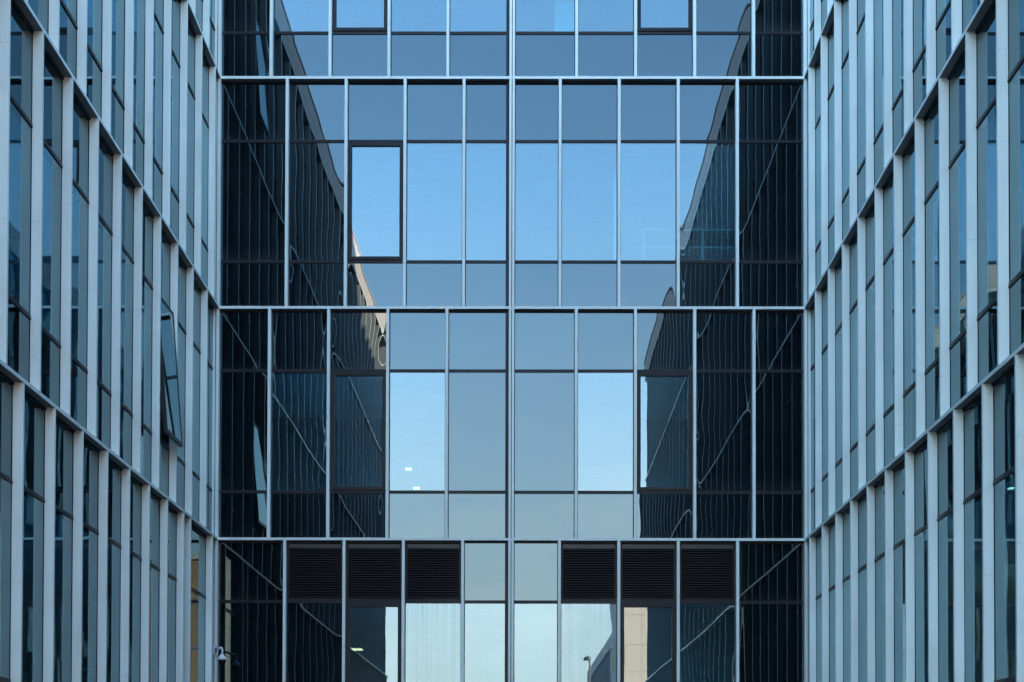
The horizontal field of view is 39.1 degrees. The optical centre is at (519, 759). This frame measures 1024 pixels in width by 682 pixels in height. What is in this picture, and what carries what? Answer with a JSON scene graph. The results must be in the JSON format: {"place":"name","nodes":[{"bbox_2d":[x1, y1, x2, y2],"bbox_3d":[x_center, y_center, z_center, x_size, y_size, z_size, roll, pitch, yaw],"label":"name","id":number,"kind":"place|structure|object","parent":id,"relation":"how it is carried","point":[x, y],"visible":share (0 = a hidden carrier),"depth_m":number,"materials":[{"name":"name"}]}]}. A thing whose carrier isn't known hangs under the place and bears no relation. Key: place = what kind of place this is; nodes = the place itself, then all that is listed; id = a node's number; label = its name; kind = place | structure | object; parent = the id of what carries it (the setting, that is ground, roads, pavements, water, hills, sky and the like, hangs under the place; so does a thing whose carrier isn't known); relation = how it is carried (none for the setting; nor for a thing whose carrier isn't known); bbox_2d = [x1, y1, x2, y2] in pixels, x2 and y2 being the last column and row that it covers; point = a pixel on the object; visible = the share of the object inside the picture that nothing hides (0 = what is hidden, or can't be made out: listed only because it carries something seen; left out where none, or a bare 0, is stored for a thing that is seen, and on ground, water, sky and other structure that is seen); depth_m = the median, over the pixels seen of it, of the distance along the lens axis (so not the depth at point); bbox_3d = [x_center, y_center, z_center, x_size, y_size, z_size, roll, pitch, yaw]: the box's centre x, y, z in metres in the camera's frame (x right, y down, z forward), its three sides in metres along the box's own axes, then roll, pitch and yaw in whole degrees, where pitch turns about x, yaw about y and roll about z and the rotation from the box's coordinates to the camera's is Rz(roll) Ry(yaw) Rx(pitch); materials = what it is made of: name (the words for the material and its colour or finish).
{"place":"outdoors","nodes":[
{"label":"outdoors","id":0,"kind":"place"},
{"bbox_2d":[0,0,221,681],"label":"office wing","id":1,"kind":"structure","parent":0,"point":[100,228],"depth_m":19.27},
{"bbox_2d":[160,432,168,446],"bbox_3d":[-5.358,-5.781,21.427,0.074,2.058,0.961,0,-1,0],"label":"window frame","id":2,"kind":"structure","parent":1,"relation":"in","point":[165,439],"depth_m":21.85,"materials":[{"name":"paint"}]},
{"bbox_2d":[160,296,182,446],"bbox_3d":[-5.220,-5.785,21.427,0.223,2.056,0.957,0,-1,0],"label":"opening window","id":3,"kind":"structure","parent":1,"relation":"in","point":[169,391],"depth_m":21.39,"materials":[{"name":"glass"}]},
{"bbox_2d":[212,647,226,664],"bbox_3d":[-5.108,-1.769,24.562,0.159,0.334,0.598,1,-1,-22],"label":"security camera","id":4,"kind":"object","parent":1,"relation":"attached to","point":[221,658],"visible":1,"depth_m":24.34,"materials":[{"name":"white plastic"}]},
{"bbox_2d":[803,0,1023,681],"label":"office wing","id":5,"kind":"structure","parent":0,"point":[913,219],"depth_m":18.80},
{"label":"courtyard paving","id":6,"kind":"structure","parent":0,"visible":0},
{"bbox_2d":[0,0,1015,681],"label":"glass office block","id":7,"kind":"structure","parent":6,"relation":"on","point":[512,348],"depth_m":25.07,"materials":[{"name":"glass"},{"name":"metal"},{"name":"dark paint"}]},
{"bbox_2d":[351,646,363,650],"bbox_3d":[-4.457,-3.070,39.686,0.310,0.080,0.490,0,-1,0],"label":"ceiling lamp","id":8,"kind":"object","parent":7,"relation":"attached to","point":[357,648],"visible":1,"depth_m":39.46,"materials":[{"name":"white paint"}]},
{"bbox_2d":[331,372,385,489],"bbox_3d":[-2.791,-5.703,25.026,0.949,2.058,0.080,0,-1,0],"label":"opening window","id":9,"kind":"structure","parent":7,"relation":"in","point":[333,374],"depth_m":25.00,"materials":[{"name":"paint"}]},
{"bbox_2d":[333,0,387,30],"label":"opening window","id":10,"kind":"structure","parent":7,"relation":"in","point":[335,28],"depth_m":25.13,"materials":[{"name":"paint"}]},
{"bbox_2d":[346,603,400,681],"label":"opening window","id":11,"kind":"structure","parent":7,"relation":"in","point":[349,605],"depth_m":24.92,"materials":[{"name":"paint"}]},
{"bbox_2d":[348,143,402,259],"bbox_3d":[-2.497,-9.725,25.105,0.949,2.058,0.080,0,-1,0],"label":"opening window","id":12,"kind":"structure","parent":7,"relation":"in","point":[351,145],"depth_m":25.07,"materials":[{"name":"paint"}]},
{"bbox_2d":[620,604,675,681],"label":"opening window","id":13,"kind":"structure","parent":7,"relation":"in","point":[673,606],"depth_m":24.90,"materials":[{"name":"paint"}]},
{"bbox_2d":[637,372,691,490],"bbox_3d":[2.524,-5.692,25.006,0.949,2.058,0.080,0,-1,0],"label":"opening window","id":14,"kind":"structure","parent":7,"relation":"in","point":[639,374],"depth_m":24.97,"materials":[{"name":"paint"}]},
{"bbox_2d":[637,0,691,30],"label":"opening window","id":15,"kind":"structure","parent":7,"relation":"in","point":[639,28],"depth_m":25.11,"materials":[{"name":"paint"}]},
{"bbox_2d":[641,228,733,259],"bbox_3d":[3.300,-8.823,26.614,2.073,1.870,0.390,0,-1,0],"label":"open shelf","id":16,"kind":"object","parent":7,"relation":"on","point":[701,250],"visible":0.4,"depth_m":26.57,"materials":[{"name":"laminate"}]}
]}

